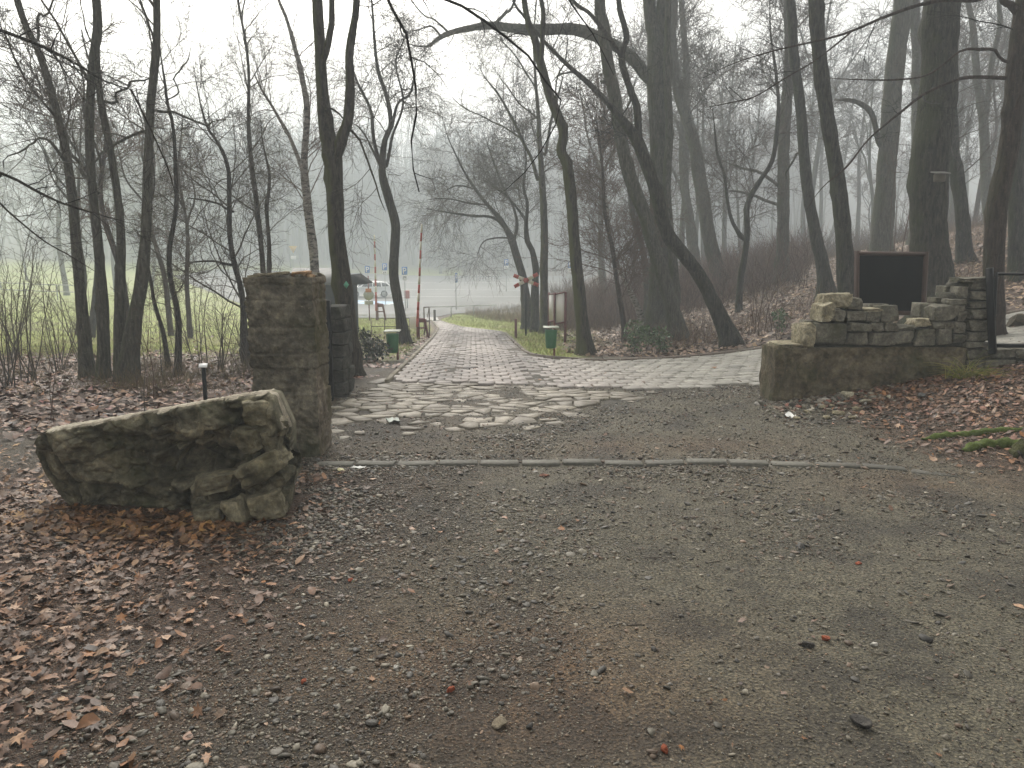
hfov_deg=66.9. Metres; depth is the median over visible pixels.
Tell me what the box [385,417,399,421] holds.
paper scrap
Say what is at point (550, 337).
litter bin
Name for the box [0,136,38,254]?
bare tree
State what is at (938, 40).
bare tree
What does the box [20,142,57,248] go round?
bare tree
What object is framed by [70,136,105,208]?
bare tree
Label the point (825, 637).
brick fragment
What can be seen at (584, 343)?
bare tree
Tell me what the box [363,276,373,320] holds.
round sign
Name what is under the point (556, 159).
bare tree
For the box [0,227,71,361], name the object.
bare shrub
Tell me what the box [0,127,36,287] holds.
bare tree
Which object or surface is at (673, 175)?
bare tree
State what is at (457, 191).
bare tree
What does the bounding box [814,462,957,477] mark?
kerb
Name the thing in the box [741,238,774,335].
bare shrub
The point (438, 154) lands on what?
bare tree
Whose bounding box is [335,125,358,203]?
bare tree
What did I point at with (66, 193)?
bare tree
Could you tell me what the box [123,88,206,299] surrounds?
bare tree
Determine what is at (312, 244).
birch tree
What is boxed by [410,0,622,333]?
bare tree
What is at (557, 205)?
bare tree
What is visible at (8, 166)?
bare tree
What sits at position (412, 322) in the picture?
white board
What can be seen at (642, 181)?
bare tree
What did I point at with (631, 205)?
bare tree
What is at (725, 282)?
bare shrub
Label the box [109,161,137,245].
bare tree
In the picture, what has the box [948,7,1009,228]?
bare tree
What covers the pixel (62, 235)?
bare tree
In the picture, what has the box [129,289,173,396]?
bare shrub
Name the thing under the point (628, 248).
bare tree
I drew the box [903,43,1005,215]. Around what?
bare tree
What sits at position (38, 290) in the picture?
metal railing
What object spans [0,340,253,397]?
dry grass
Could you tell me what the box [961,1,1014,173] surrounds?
bare tree
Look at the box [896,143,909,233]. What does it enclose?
bare tree
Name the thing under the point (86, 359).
bare tree
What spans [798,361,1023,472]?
fallen leaves
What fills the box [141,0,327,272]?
bare tree
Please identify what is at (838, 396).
rubble chips
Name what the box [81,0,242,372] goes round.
bare tree
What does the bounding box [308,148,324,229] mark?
bare tree
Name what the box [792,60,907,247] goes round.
bare tree
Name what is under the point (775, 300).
bare shrub
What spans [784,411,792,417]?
paper scrap
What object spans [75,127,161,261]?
bare tree
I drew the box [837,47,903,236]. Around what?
bare tree
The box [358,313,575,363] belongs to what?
verge grass
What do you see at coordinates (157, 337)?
meadow grass
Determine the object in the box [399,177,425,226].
bare tree
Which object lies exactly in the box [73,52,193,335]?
bare tree
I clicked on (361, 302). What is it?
parking bay paint
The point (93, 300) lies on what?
bare tree
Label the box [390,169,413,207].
bare tree
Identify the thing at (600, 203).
bare tree
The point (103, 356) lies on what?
bare tree
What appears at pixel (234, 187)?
bare tree
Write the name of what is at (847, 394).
rubble stone
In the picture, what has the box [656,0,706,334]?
bare tree
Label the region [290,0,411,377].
bare tree
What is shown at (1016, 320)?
boulder
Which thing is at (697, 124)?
bare tree
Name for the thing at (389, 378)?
kerb
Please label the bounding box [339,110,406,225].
bare tree
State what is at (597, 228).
bare tree
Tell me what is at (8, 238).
bare tree
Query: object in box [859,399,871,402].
rubble stone
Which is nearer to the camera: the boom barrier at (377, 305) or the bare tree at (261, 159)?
the boom barrier at (377, 305)
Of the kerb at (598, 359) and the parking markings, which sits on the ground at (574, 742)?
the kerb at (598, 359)
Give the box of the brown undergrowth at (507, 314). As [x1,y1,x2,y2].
[462,299,635,327]
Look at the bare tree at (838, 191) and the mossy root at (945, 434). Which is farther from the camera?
the bare tree at (838, 191)
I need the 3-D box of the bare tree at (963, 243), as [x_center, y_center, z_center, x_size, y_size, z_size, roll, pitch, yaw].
[11.000,-5.831,19.154,3.612,6.140,3.627,0,9,0]
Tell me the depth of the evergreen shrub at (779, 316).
16.17 m
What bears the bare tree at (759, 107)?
on the ground at (574, 742)
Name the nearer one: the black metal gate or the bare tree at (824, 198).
the black metal gate
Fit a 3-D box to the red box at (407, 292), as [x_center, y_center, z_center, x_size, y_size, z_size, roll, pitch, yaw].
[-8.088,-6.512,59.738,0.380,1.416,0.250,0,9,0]
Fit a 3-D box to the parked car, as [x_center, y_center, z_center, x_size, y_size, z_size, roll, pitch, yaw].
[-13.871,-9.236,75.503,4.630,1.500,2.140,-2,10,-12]
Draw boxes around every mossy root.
[921,426,1023,439]
[961,437,1019,451]
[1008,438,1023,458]
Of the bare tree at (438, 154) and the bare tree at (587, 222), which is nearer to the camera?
the bare tree at (587, 222)
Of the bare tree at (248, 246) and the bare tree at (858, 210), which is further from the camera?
the bare tree at (248, 246)
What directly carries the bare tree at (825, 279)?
on the ground at (574, 742)
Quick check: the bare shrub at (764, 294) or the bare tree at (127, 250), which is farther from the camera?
the bare tree at (127, 250)
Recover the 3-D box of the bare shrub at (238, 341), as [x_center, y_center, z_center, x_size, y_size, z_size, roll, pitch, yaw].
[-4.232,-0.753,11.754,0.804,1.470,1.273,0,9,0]
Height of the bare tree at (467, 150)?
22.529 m
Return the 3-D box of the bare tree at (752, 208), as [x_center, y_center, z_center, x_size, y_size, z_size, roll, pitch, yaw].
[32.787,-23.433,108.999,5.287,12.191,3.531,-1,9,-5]
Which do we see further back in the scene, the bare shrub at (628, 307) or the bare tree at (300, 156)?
the bare tree at (300, 156)
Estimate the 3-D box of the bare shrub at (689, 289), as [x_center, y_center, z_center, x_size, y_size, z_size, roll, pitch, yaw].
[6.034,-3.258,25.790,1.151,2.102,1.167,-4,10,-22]
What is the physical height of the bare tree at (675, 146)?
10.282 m
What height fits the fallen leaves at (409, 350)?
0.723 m
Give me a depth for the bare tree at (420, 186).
145.78 m
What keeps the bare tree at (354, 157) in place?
on the ground at (574, 742)
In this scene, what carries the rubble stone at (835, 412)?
on the ground at (574, 742)
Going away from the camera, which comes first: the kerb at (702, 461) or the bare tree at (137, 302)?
the kerb at (702, 461)
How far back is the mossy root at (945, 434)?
6.53 m
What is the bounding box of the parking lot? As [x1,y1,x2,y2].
[175,269,596,317]
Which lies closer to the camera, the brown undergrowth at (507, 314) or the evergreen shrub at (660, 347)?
the evergreen shrub at (660, 347)
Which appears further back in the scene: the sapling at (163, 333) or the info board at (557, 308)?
the info board at (557, 308)
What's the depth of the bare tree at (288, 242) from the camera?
127.30 m
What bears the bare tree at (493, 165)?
on the ground at (574, 742)
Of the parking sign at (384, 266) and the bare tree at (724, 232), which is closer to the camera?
the bare tree at (724, 232)
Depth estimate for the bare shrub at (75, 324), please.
13.54 m
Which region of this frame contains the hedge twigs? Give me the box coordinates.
[0,296,239,338]
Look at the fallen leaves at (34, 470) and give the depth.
5.22 m
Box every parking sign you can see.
[365,266,369,277]
[382,263,386,304]
[402,267,406,310]
[504,259,507,290]
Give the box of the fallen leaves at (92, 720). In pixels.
[0,383,1014,767]
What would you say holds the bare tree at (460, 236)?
on the ground at (574, 742)
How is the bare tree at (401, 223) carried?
on the ground at (574, 742)
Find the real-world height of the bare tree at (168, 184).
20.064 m
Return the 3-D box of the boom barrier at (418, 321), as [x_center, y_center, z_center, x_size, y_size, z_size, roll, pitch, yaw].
[-2.540,-2.865,21.860,0.386,3.238,0.147,0,9,0]
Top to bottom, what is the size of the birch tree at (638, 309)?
7.812 m
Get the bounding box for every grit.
[0,468,1023,767]
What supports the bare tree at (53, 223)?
on the ground at (574, 742)
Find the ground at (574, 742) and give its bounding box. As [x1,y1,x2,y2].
[0,156,1023,767]
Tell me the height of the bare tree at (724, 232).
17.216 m
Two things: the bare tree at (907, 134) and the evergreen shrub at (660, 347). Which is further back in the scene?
the bare tree at (907, 134)
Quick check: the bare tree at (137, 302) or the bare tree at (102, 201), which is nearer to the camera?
the bare tree at (137, 302)
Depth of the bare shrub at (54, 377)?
7.53 m
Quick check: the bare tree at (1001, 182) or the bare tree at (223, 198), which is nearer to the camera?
the bare tree at (1001, 182)
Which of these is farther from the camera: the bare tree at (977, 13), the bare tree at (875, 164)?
the bare tree at (875, 164)
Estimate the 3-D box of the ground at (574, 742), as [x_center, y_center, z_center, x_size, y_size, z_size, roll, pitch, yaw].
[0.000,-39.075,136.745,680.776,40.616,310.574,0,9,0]
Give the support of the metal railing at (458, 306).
on the ground at (574, 742)
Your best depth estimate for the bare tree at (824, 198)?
113.66 m
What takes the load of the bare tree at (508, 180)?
on the ground at (574, 742)
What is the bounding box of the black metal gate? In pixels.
[985,268,1023,353]
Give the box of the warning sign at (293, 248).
[289,246,296,262]
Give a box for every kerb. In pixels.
[316,458,812,467]
[385,319,438,382]
[507,309,1023,360]
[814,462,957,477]
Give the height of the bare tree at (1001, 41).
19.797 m
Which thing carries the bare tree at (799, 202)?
on the ground at (574, 742)
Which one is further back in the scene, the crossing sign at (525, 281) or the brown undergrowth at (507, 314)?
the brown undergrowth at (507, 314)
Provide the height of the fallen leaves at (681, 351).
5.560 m
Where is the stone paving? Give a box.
[331,378,658,440]
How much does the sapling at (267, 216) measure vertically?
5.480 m
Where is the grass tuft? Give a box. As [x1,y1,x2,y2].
[924,348,1022,380]
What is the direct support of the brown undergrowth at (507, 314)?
on the ground at (574, 742)
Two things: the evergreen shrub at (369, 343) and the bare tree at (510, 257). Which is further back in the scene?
the bare tree at (510, 257)
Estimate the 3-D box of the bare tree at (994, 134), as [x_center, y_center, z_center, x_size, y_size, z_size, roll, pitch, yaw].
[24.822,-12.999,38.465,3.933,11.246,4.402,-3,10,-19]
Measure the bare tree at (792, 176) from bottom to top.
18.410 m
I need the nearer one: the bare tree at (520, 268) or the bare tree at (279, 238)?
the bare tree at (520, 268)
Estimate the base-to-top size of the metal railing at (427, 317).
0.993 m
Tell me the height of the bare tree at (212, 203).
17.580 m
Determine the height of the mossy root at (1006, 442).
0.142 m
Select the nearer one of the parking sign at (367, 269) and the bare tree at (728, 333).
the bare tree at (728, 333)
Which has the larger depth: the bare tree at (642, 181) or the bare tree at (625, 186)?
the bare tree at (625, 186)
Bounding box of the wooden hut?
[291,268,372,329]
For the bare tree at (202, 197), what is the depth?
139.80 m
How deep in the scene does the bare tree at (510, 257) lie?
136.88 m
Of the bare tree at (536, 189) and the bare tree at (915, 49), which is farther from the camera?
the bare tree at (536, 189)
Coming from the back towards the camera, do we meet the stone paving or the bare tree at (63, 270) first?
the bare tree at (63, 270)
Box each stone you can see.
[491,716,507,729]
[802,641,814,648]
[832,410,845,414]
[841,391,853,397]
[849,714,872,728]
[852,406,862,410]
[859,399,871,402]
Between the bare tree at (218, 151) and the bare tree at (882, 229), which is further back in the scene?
the bare tree at (218, 151)
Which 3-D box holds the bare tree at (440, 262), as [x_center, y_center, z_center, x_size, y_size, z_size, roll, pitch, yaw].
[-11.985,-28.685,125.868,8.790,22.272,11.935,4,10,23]
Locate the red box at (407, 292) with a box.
[404,290,409,307]
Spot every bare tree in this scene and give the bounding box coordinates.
[0,0,114,379]
[0,0,128,379]
[0,0,162,319]
[0,0,202,281]
[0,0,278,382]
[0,2,138,337]
[0,53,129,294]
[0,82,107,334]
[0,110,73,259]
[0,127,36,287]
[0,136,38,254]
[0,141,23,193]
[0,156,17,243]
[0,172,31,279]
[2,166,32,246]
[7,157,44,250]
[16,155,47,244]
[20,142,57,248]
[29,183,55,248]
[34,140,83,240]
[56,131,84,250]
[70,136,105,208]
[72,128,137,291]
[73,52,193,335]
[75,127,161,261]
[81,0,158,377]
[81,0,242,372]
[98,0,306,363]
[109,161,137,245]
[118,148,188,285]
[120,157,142,222]
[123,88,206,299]
[127,96,222,337]
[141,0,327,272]
[155,130,210,261]
[157,147,184,250]
[168,140,198,256]
[185,165,232,263]
[188,147,223,254]
[194,157,237,251]
[206,129,226,220]
[215,150,240,234]
[218,156,259,264]
[224,143,246,210]
[245,123,323,267]
[248,112,281,247]
[251,103,314,264]
[283,139,319,242]
[287,144,354,253]
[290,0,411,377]
[294,0,459,344]
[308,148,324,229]
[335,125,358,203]
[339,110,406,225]
[343,0,618,207]
[343,166,355,240]
[343,167,369,268]
[344,140,371,182]
[345,160,376,227]
[358,177,376,263]
[369,82,536,329]
[373,162,392,227]
[376,0,672,331]
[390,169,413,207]
[397,182,417,255]
[399,159,450,244]
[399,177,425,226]
[406,116,467,244]
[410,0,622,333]
[414,136,461,273]
[422,135,461,167]
[429,149,470,252]
[437,159,481,267]
[446,135,500,200]
[447,152,502,258]
[449,94,574,331]
[468,0,745,347]
[482,148,534,251]
[485,140,507,233]
[497,175,536,264]
[502,0,645,355]
[517,62,695,341]
[520,141,555,249]
[534,144,566,270]
[537,3,646,295]
[548,132,577,223]
[559,174,610,282]
[564,0,690,341]
[573,155,616,268]
[577,193,619,273]
[587,161,614,263]
[588,0,753,290]
[595,87,694,315]
[606,0,732,275]
[609,195,638,262]
[612,146,649,239]
[613,126,677,282]
[626,0,736,277]
[633,122,725,235]
[636,137,691,217]
[640,28,783,238]
[642,135,691,198]
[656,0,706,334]
[671,54,746,266]
[672,0,855,312]
[674,0,858,282]
[678,147,723,242]
[689,0,1023,335]
[693,18,762,259]
[696,0,848,300]
[699,181,722,224]
[701,105,791,250]
[715,63,794,250]
[730,174,763,250]
[740,2,891,242]
[742,0,909,240]
[750,121,797,248]
[769,138,815,245]
[777,33,855,233]
[789,168,815,240]
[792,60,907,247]
[804,0,916,251]
[808,0,853,308]
[811,28,887,242]
[817,152,843,227]
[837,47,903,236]
[842,112,910,198]
[845,163,875,229]
[859,0,992,244]
[870,18,1005,263]
[875,133,910,239]
[879,27,991,175]
[892,0,1012,222]
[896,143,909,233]
[897,0,961,323]
[899,75,961,196]
[901,70,910,127]
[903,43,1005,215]
[920,0,1010,224]
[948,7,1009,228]
[959,24,1004,196]
[960,21,1009,224]
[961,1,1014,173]
[969,67,1005,135]
[981,0,1010,70]
[988,0,1012,212]
[1004,0,1023,281]
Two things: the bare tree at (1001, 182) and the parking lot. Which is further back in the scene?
the parking lot
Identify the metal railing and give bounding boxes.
[0,282,73,299]
[371,318,409,333]
[423,307,429,335]
[433,305,485,317]
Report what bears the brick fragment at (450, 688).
on the ground at (574, 742)
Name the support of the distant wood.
on the ground at (574, 742)
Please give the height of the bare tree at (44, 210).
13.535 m
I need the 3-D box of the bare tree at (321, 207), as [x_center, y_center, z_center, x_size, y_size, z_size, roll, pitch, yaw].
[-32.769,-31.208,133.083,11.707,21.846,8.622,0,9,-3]
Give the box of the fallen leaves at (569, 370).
[402,326,1019,385]
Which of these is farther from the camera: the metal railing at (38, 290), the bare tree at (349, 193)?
the bare tree at (349, 193)
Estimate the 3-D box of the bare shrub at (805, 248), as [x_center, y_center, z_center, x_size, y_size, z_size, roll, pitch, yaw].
[8.734,-4.041,23.604,1.817,2.452,1.044,2,10,14]
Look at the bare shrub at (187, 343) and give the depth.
13.47 m
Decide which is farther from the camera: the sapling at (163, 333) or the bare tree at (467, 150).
the bare tree at (467, 150)
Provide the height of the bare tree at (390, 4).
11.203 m
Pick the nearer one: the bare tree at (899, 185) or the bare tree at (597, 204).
the bare tree at (899, 185)
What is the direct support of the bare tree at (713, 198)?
on the ground at (574, 742)
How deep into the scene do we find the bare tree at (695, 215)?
146.47 m
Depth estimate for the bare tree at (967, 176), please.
81.27 m
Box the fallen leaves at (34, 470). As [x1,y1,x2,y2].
[0,443,89,557]
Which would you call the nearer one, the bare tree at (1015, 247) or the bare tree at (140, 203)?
the bare tree at (1015, 247)
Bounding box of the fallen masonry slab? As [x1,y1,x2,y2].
[34,388,302,525]
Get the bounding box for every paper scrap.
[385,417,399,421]
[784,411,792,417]
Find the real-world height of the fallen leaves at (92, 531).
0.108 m
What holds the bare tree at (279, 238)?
on the ground at (574, 742)
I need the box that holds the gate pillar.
[242,270,331,457]
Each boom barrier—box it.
[374,235,386,319]
[416,224,429,338]
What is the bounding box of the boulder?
[1006,313,1023,326]
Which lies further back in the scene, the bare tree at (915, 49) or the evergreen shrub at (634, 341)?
the bare tree at (915, 49)
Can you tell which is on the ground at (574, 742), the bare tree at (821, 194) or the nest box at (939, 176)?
the bare tree at (821, 194)
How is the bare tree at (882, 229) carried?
on the ground at (574, 742)
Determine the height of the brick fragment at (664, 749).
0.024 m
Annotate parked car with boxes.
[357,281,391,296]
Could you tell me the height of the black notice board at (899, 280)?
1.940 m
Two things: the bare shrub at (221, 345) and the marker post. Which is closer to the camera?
the marker post
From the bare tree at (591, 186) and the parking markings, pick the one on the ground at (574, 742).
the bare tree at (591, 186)
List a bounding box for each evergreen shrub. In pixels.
[358,327,392,361]
[623,319,660,353]
[650,326,672,353]
[771,307,790,336]
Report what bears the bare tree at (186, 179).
on the ground at (574, 742)
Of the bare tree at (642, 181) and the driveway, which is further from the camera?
the bare tree at (642, 181)
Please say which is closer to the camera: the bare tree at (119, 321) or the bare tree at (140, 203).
the bare tree at (119, 321)
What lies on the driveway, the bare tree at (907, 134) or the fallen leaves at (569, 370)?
the fallen leaves at (569, 370)
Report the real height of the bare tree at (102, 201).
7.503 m
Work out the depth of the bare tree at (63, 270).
63.50 m
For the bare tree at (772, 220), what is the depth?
97.31 m
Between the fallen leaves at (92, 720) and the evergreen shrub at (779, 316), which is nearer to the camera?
the fallen leaves at (92, 720)
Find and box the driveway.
[394,311,1023,390]
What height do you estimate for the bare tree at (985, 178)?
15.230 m
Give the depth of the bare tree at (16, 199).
163.28 m
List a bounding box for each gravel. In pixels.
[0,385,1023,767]
[214,485,405,554]
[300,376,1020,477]
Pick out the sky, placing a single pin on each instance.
(341, 33)
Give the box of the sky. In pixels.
[0,0,1014,219]
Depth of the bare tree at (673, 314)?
18.27 m
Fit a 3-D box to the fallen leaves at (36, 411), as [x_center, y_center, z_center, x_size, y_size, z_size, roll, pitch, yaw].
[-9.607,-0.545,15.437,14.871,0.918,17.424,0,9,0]
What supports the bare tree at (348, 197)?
on the ground at (574, 742)
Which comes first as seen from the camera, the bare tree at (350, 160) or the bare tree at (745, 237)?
the bare tree at (745, 237)
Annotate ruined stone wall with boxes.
[759,277,1023,401]
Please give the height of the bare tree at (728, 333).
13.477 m
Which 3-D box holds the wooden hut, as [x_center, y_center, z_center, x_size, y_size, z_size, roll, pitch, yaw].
[-5.999,-2.651,25.752,2.484,2.399,1.920,0,9,0]
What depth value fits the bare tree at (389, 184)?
155.41 m
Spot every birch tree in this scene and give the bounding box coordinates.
[214,0,367,272]
[534,51,684,326]
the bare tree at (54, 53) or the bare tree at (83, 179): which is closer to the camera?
the bare tree at (54, 53)
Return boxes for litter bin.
[383,329,400,359]
[543,326,558,355]
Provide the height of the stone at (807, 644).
0.030 m
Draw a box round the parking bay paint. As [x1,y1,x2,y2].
[358,300,392,303]
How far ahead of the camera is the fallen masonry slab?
4.83 m
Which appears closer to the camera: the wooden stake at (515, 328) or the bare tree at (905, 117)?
the wooden stake at (515, 328)
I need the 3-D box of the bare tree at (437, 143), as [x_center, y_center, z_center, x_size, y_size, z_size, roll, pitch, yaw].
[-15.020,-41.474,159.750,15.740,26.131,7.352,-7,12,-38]
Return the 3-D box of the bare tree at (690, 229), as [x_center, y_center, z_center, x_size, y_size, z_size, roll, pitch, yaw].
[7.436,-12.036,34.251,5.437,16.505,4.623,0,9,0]
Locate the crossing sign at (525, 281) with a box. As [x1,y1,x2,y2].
[513,272,538,335]
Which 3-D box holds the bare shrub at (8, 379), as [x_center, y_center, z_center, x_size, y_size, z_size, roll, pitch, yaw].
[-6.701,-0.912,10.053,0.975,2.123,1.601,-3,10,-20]
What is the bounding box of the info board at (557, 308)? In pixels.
[548,291,566,344]
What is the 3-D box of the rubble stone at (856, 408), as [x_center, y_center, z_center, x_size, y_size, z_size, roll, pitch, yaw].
[3.399,0.238,7.638,0.078,0.042,0.099,-4,10,-23]
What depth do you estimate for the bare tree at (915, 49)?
28.41 m
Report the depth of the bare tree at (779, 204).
27.04 m
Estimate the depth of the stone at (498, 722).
2.67 m
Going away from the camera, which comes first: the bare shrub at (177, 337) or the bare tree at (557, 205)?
the bare shrub at (177, 337)
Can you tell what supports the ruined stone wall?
on the ground at (574, 742)
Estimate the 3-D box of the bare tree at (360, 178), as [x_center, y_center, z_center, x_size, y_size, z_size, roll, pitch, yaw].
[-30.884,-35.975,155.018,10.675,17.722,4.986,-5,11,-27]
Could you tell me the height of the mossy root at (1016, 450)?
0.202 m
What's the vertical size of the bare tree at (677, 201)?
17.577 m
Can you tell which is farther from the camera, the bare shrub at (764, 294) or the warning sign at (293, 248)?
the warning sign at (293, 248)
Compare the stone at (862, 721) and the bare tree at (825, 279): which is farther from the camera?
the bare tree at (825, 279)
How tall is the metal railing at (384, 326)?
0.634 m
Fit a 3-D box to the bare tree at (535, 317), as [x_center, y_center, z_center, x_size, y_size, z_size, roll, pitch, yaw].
[0.053,-5.354,25.182,3.762,7.954,3.958,-4,10,-21]
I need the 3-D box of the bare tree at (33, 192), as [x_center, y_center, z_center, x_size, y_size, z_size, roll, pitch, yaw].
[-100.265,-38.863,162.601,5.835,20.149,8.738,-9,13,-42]
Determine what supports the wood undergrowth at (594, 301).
on the ground at (574, 742)
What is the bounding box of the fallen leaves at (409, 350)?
[69,334,431,379]
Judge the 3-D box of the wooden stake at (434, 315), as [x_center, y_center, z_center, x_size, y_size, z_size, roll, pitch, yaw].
[-3.692,-3.220,36.970,0.110,0.646,0.110,0,9,0]
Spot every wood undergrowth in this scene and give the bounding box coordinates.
[515,217,832,331]
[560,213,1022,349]
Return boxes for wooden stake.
[433,310,435,320]
[515,319,516,337]
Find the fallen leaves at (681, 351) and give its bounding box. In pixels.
[552,221,1023,357]
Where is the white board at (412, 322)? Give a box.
[410,317,415,327]
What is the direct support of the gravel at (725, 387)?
on the ground at (574, 742)
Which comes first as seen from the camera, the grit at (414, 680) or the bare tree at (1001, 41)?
the grit at (414, 680)
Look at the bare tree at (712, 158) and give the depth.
47.37 m
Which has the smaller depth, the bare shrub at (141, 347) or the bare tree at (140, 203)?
the bare shrub at (141, 347)
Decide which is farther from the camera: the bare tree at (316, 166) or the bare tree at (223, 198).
the bare tree at (316, 166)
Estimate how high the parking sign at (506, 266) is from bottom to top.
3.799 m
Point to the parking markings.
(423, 296)
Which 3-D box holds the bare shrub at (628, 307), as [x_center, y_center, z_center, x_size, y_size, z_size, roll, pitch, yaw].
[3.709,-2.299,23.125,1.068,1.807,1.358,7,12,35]
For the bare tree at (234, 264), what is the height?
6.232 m
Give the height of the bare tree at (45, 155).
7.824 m
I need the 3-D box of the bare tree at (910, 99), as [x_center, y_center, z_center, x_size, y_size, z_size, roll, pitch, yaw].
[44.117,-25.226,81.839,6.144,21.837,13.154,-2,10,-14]
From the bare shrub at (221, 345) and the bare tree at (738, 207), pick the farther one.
the bare tree at (738, 207)
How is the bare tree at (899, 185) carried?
on the ground at (574, 742)
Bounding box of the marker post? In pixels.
[198,363,207,399]
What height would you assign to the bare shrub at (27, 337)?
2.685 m
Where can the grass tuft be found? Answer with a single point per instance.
(970, 373)
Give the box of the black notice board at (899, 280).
[854,251,928,314]
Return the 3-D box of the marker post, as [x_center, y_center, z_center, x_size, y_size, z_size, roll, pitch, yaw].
[-3.219,0.099,8.117,0.085,0.631,0.056,-2,10,-14]
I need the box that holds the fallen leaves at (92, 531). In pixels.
[0,504,253,547]
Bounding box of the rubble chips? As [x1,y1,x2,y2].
[754,385,932,421]
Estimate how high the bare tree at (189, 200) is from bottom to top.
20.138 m
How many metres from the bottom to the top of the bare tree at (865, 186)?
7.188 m
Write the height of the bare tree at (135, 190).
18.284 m
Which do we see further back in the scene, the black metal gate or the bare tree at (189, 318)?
the bare tree at (189, 318)
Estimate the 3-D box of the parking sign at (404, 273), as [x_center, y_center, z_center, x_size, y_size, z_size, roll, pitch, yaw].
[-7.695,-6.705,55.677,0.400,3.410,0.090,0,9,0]
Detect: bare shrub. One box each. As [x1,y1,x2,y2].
[0,194,71,382]
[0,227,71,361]
[0,233,37,388]
[4,253,93,361]
[24,256,93,371]
[41,332,75,421]
[126,321,176,410]
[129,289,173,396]
[146,273,208,381]
[156,235,214,364]
[181,258,248,371]
[193,297,250,372]
[615,279,647,331]
[680,257,715,314]
[708,258,739,308]
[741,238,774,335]
[742,259,791,325]
[754,264,795,331]
[771,214,831,288]
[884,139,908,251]
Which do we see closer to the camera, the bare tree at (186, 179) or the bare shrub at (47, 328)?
the bare shrub at (47, 328)
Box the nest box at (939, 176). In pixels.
[930,171,950,181]
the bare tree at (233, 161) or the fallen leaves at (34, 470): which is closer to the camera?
the fallen leaves at (34, 470)
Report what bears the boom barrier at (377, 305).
on the ground at (574, 742)
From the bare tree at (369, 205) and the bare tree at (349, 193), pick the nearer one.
the bare tree at (369, 205)
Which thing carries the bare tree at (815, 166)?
on the ground at (574, 742)
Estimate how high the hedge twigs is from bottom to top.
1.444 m
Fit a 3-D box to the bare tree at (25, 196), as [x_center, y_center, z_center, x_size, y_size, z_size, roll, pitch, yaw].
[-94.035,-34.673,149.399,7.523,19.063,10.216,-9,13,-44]
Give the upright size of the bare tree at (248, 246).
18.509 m
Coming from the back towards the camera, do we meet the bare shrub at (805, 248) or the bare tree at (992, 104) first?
the bare tree at (992, 104)
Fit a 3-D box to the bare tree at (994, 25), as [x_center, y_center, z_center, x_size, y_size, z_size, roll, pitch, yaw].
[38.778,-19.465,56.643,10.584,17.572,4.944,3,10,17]
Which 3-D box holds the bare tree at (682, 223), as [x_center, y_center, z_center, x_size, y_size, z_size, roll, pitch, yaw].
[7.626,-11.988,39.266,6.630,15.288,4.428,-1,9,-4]
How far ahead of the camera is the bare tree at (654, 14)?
20.56 m
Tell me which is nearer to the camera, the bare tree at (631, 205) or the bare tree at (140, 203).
the bare tree at (631, 205)
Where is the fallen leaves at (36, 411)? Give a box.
[0,333,430,441]
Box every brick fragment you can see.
[446,686,454,692]
[660,744,667,753]
[821,635,829,640]
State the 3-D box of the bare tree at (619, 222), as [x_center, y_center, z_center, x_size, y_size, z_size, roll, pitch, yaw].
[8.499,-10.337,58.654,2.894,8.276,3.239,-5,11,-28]
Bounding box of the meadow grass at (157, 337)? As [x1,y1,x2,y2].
[0,333,244,369]
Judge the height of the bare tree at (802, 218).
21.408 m
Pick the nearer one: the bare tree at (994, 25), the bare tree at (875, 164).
the bare tree at (994, 25)
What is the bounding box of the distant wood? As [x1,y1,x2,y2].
[54,93,819,267]
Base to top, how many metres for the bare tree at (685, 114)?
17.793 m
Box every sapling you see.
[125,163,203,366]
[215,84,318,272]
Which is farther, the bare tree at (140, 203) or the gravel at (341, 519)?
the bare tree at (140, 203)
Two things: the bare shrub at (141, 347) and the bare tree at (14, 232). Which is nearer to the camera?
the bare shrub at (141, 347)
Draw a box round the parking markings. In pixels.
[217,281,549,304]
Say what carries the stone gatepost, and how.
on the ground at (574, 742)
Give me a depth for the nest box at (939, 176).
13.14 m
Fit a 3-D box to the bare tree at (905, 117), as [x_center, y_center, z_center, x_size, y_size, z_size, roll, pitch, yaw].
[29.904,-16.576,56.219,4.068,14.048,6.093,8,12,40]
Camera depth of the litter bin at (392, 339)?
14.41 m
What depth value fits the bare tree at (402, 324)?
18.36 m
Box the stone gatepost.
[326,300,354,400]
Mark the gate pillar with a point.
(288, 336)

